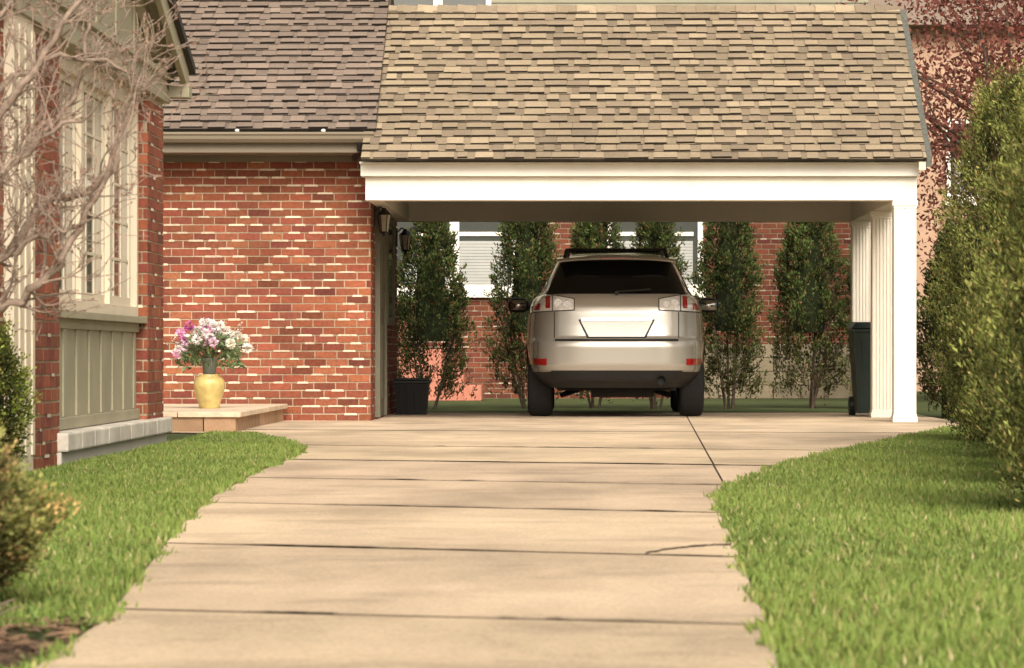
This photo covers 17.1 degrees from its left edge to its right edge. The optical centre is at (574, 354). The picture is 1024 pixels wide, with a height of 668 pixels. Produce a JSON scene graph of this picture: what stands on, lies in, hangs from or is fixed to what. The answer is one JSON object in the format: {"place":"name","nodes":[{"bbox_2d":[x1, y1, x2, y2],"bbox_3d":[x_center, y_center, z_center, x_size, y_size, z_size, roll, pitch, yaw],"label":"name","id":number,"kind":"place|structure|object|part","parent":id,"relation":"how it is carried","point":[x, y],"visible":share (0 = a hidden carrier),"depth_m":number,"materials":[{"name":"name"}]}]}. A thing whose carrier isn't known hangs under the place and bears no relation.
{"place":"outdoors","nodes":[
{"label":"outdoors","id":0,"kind":"place"},
{"bbox_2d":[36,413,960,667],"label":"driveway","id":1,"kind":"structure","parent":0,"point":[502,540],"depth_m":10.92,"materials":[{"name":"concrete"}]},
{"bbox_2d":[163,404,287,431],"bbox_3d":[-3.522,0.557,30.310,1.557,0.175,4.614,0,0,0],"label":"stone step","id":2,"kind":"object","parent":1,"relation":"on","point":[196,418],"visible":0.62,"depth_m":28.19,"materials":[{"name":"stone"}]},
{"bbox_2d":[167,317,257,408],"bbox_3d":[-3.152,0.071,29.804,0.774,0.797,0.575,0,0,0],"label":"flower pot","id":3,"kind":"object","parent":2,"relation":"on","point":[209,385],"visible":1,"depth_m":29.72,"materials":[{"name":"yellow ceramic"}]},
{"bbox_2d":[392,378,430,414],"bbox_3d":[-1.720,0.441,36.100,0.390,0.385,0.530,0,0,0],"label":"recycling bin","id":4,"kind":"object","parent":1,"relation":"on","point":[411,396],"visible":1,"depth_m":35.87,"materials":[{"name":"black plastic"}]},
{"bbox_2d":[508,248,718,415],"bbox_3d":[0.420,-0.233,36.453,2.290,1.732,4.753,0,0,0],"label":"parked car","id":5,"kind":"object","parent":1,"relation":"on","point":[615,322],"visible":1,"depth_m":34.29,"materials":[{"name":"silver paint"}]},
{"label":"side windows","id":6,"kind":"part","parent":5,"relation":"part of","materials":[{"name":"glass"}]},
{"bbox_3d":[0.420,-0.784,34.626,1.470,0.345,0.679,0,0,0],"label":"rear window","id":7,"kind":"part","parent":5,"relation":"part of","materials":[{"name":"black glass"}]},
{"bbox_2d":[359,4,931,421],"bbox_3d":[0.665,-1.448,34.489,5.350,4.163,5.622,0,0,0],"label":"carport","id":8,"kind":"object","parent":1,"relation":"on","point":[649,113],"visible":0.96,"depth_m":32.79,"materials":[{"name":"white paint"}]},
{"bbox_2d":[846,322,869,414],"bbox_3d":[3.130,0.145,35.359,0.580,0.975,0.738,0,0,0],"label":"trash can","id":9,"kind":"object","parent":1,"relation":"on","point":[859,347],"visible":0.49,"depth_m":35.06,"materials":[{"name":"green plastic"}]},
{"bbox_2d":[0,391,1023,667],"bbox_3d":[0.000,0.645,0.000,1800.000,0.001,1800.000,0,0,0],"label":"ground","id":10,"kind":"structure","parent":0,"point":[642,405],"depth_m":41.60,"materials":[{"name":"green plant"}]},
{"bbox_2d":[0,308,42,467],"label":"boxwood bush","id":11,"kind":"object","parent":10,"relation":"on","point":[13,399],"visible":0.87,"depth_m":16.57,"materials":[{"name":"green plant"}]},
{"bbox_2d":[0,424,80,600],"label":"yew bush","id":12,"kind":"object","parent":10,"relation":"on","point":[20,536],"visible":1,"depth_m":8.40,"materials":[{"name":"green plant"}]},
{"bbox_2d":[0,615,114,667],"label":"mulch bed","id":13,"kind":"object","parent":10,"relation":"on","point":[13,647],"visible":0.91,"depth_m":7.57,"materials":[{"name":"bark mulch"},{"name":"brown wood"}]},
{"bbox_2d":[0,599,17,614],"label":"dry twigs","id":14,"kind":"object","parent":13,"relation":"on","point":[4,606],"visible":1,"depth_m":8.01,"materials":[{"name":"brown plant"}]},
{"bbox_2d":[0,7,163,469],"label":"brick walls","id":15,"kind":"structure","parent":10,"relation":"on","point":[149,369],"depth_m":23.71,"materials":[{"name":"red brick"}]},
{"bbox_2d":[3,9,137,471],"bbox_3d":[-3.070,-0.585,20.800,0.260,2.460,5.800,0,0,0],"label":"window frame","id":16,"kind":"object","parent":15,"relation":"attached to","point":[23,341],"visible":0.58,"depth_m":21.00,"materials":[{"name":"beige wood"}]},
{"bbox_2d":[58,80,126,297],"bbox_3d":[-3.102,-1.028,21.680,0.036,1.535,4.000,0,0,0],"label":"window glass","id":17,"kind":"object","parent":16,"relation":"in","point":[68,257],"visible":0.07,"depth_m":22.02,"materials":[{"name":"glass"}]},
{"bbox_2d":[0,0,222,340],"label":"bare tree","id":18,"kind":"object","parent":10,"relation":"on","point":[17,244],"visible":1,"depth_m":12.94,"materials":[{"name":"brown plant"}]},
{"bbox_2d":[56,433,166,464],"bbox_3d":[-3.070,0.614,22.075,0.260,0.103,5.050,0,0,0],"label":"foundation","id":19,"kind":"object","parent":10,"relation":"on","point":[73,456],"visible":0.29,"depth_m":21.53,"materials":[{"name":"paint"}]},
{"bbox_2d":[56,417,171,451],"bbox_3d":[-3.050,0.505,22.085,0.300,0.110,5.062,0,0,0],"label":"stone ledge","id":20,"kind":"object","parent":19,"relation":"on","point":[73,439],"visible":0.71,"depth_m":21.37,"materials":[{"name":"stone"}]},
{"bbox_2d":[0,0,191,429],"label":"panels and trim","id":21,"kind":"object","parent":20,"relation":"on","point":[97,364],"visible":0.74,"depth_m":22.01,"materials":[{"name":"beige wood"}]},
{"bbox_2d":[167,0,195,74],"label":"roof","id":22,"kind":"structure","parent":21,"relation":"on","point":[183,39],"depth_m":24.20,"materials":[{"name":"concrete"}]},
{"bbox_2d":[163,161,397,420],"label":"brick walls","id":23,"kind":"structure","parent":10,"relation":"on","point":[277,259],"depth_m":32.69,"materials":[{"name":"red brick"}]},
{"bbox_2d":[163,0,390,161],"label":"fascia and soffit","id":24,"kind":"structure","parent":23,"relation":"on","point":[258,152],"depth_m":32.18,"materials":[{"name":"metal"}]},
{"bbox_2d":[163,132,373,142],"bbox_3d":[-4.242,-2.040,32.097,4.715,0.100,0.135,0,0,0],"label":"gutter","id":25,"kind":"object","parent":24,"relation":"attached to","point":[263,137],"visible":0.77,"depth_m":32.05,"materials":[{"name":"metal"}]},
{"bbox_2d":[352,143,362,160],"bbox_3d":[-2.055,-1.929,32.340,0.066,0.167,0.535,0,0,-9],"label":"downspout elbow","id":26,"kind":"object","parent":24,"relation":"attached to","point":[355,156],"visible":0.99,"depth_m":32.23,"materials":[{"name":"brown metal"}]},
{"bbox_2d":[374,206,390,236],"bbox_3d":[-1.864,-1.293,33.150,0.172,0.296,0.145,0,0,0],"label":"wall lantern","id":27,"kind":"object","parent":23,"relation":"attached to","point":[384,215],"depth_m":33.12,"materials":[{"name":"metal"}]},
{"bbox_2d":[375,206,394,417],"bbox_3d":[-1.927,-0.490,34.925,0.055,2.210,3.150,0,0,0],"label":"side door","id":28,"kind":"structure","parent":23,"relation":"attached to","point":[383,320],"depth_m":34.07,"materials":[{"name":"beige wood"}]},
{"bbox_2d":[389,226,392,317],"bbox_3d":[-1.944,-0.870,35.850,0.018,0.970,1.140,0,0,0],"label":"side window glass","id":29,"kind":"object","parent":28,"relation":"attached to","point":[391,272],"visible":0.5,"depth_m":36.06,"materials":[{"name":"black glass"}]},
{"bbox_2d":[396,228,411,253],"bbox_3d":[-1.864,-1.243,37.300,0.172,0.296,0.145,0,0,0],"label":"wall lantern","id":30,"kind":"object","parent":23,"relation":"attached to","point":[405,235],"depth_m":37.27,"materials":[{"name":"metal"}]},
{"bbox_2d":[397,222,482,408],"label":"arborvitae shrub","id":31,"kind":"object","parent":10,"relation":"on","point":[432,308],"visible":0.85,"depth_m":40.11,"materials":[{"name":"green plant"}]},
{"bbox_2d":[399,349,482,400],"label":"garden steps","id":32,"kind":"structure","parent":10,"relation":"on","point":[467,391],"depth_m":47.60,"materials":[{"name":"concrete"}]},
{"bbox_2d":[481,222,562,408],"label":"arborvitae shrub","id":33,"kind":"object","parent":10,"relation":"on","point":[526,274],"visible":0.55,"depth_m":40.44,"materials":[{"name":"green plant"}]},
{"bbox_2d":[567,222,625,407],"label":"arborvitae shrub","id":34,"kind":"object","parent":10,"relation":"on","point":[591,236],"visible":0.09,"depth_m":40.80,"materials":[{"name":"green plant"}]},
{"bbox_2d":[397,222,850,398],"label":"brick walls","id":35,"kind":"structure","parent":10,"relation":"on","point":[770,235],"depth_m":49.99,"materials":[{"name":"red brick"}]},
{"bbox_2d":[397,222,515,297],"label":"window frame","id":36,"kind":"object","parent":35,"relation":"attached to","point":[477,291],"visible":0.11,"depth_m":49.93,"materials":[{"name":"white wood"}]},
{"bbox_2d":[397,222,511,284],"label":"window panes","id":37,"kind":"object","parent":36,"relation":"in","point":[475,254],"visible":0.28,"depth_m":49.97,"materials":[{"name":"glass"}]},
{"bbox_2d":[607,222,705,297],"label":"window frame","id":38,"kind":"object","parent":35,"relation":"attached to","point":[700,229],"visible":0.16,"depth_m":49.94,"materials":[{"name":"white wood"}]},
{"bbox_2d":[612,222,697,284],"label":"window panes","id":39,"kind":"object","parent":38,"relation":"in","point":[690,246],"visible":0.17,"depth_m":49.98,"materials":[{"name":"grey glass"}]},
{"bbox_2d":[629,222,691,408],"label":"arborvitae shrub","id":40,"kind":"object","parent":10,"relation":"on","point":[653,234],"visible":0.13,"depth_m":40.16,"materials":[{"name":"green plant"}]},
{"bbox_2d":[491,0,867,5],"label":"siding","id":41,"kind":"object","parent":10,"relation":"on","point":[663,2],"visible":0.04,"depth_m":50.00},
{"bbox_2d":[433,0,490,5],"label":"window frame","id":42,"kind":"object","parent":41,"relation":"attached to","point":[440,2],"depth_m":49.93,"materials":[{"name":"white"}]},
{"bbox_2d":[394,0,485,5],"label":"window panes","id":43,"kind":"object","parent":42,"relation":"in","point":[445,2],"depth_m":49.98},
{"bbox_2d":[685,222,768,408],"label":"arborvitae shrub","id":44,"kind":"object","parent":10,"relation":"on","point":[732,264],"visible":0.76,"depth_m":40.44,"materials":[{"name":"green plant"}]},
{"bbox_2d":[704,344,850,398],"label":"block foundation","id":45,"kind":"object","parent":10,"relation":"on","point":[841,392],"visible":0.27,"depth_m":49.80,"materials":[{"name":"concrete"}]},
{"bbox_2d":[766,222,850,407],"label":"arborvitae shrub","id":46,"kind":"object","parent":10,"relation":"on","point":[807,296],"visible":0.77,"depth_m":40.75,"materials":[{"name":"green plant"}]},
{"bbox_2d":[829,245,922,393],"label":"arborvitae shrub","id":47,"kind":"object","parent":10,"relation":"on","point":[848,301],"visible":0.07,"depth_m":40.34,"materials":[{"name":"green plant"}]},
{"bbox_2d":[809,0,1023,285],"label":"red maple tree","id":48,"kind":"object","parent":10,"relation":"on","point":[946,144],"visible":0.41,"depth_m":44.65,"materials":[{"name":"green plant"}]},
{"bbox_2d":[916,219,981,418],"bbox_3d":[3.924,-0.378,34.643,1.144,2.046,1.103,0,0,-31],"label":"arborvitae shrub","id":49,"kind":"object","parent":10,"relation":"on","point":[926,379],"visible":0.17,"depth_m":34.50,"materials":[{"name":"green plant"}]},
{"bbox_2d":[957,253,982,377],"bbox_3d":[4.015,-0.331,31.175,1.054,1.952,1.003,0,0,0],"label":"arborvitae shrub","id":50,"kind":"object","parent":10,"relation":"on","point":[967,350],"depth_m":31.27,"materials":[{"name":"green plant"}]},
{"bbox_2d":[919,59,1023,510],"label":"arborvitae hedge","id":51,"kind":"object","parent":10,"relation":"on","point":[989,324],"visible":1,"depth_m":20.22,"materials":[{"name":"green plant"}]},
{"bbox_2d":[939,0,1023,74],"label":"red maple tree","id":52,"kind":"object","parent":10,"relation":"on","point":[998,33],"visible":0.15,"depth_m":47.26,"materials":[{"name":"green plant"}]},
{"bbox_2d":[910,27,1023,390],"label":"walls","id":53,"kind":"structure","parent":0,"point":[923,231],"depth_m":60.00,"materials":[{"name":"pink paint"}]},
{"bbox_2d":[868,0,1023,26],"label":"roof","id":54,"kind":"structure","parent":53,"relation":"on","point":[909,14],"depth_m":59.98,"materials":[{"name":"concrete"}]},
{"bbox_2d":[945,119,978,205],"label":"window frame","id":55,"kind":"object","parent":53,"relation":"attached to","point":[948,180],"visible":0.09,"depth_m":59.92,"materials":[{"name":"white"}]},
{"bbox_2d":[951,124,987,194],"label":"window panes","id":56,"kind":"object","parent":55,"relation":"in","point":[956,165],"visible":0.03,"depth_m":59.96,"materials":[{"name":"glass"}]},
{"bbox_3d":[-4.230,-1.605,35.125,4.540,4.500,4.750,0,0,0],"label":"gable wall","id":57,"kind":"object","parent":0,"visible":0},
{"bbox_2d":[163,0,393,131],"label":"shingle roof","id":58,"kind":"structure","parent":57,"relation":"on","point":[297,65],"depth_m":33.23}
]}

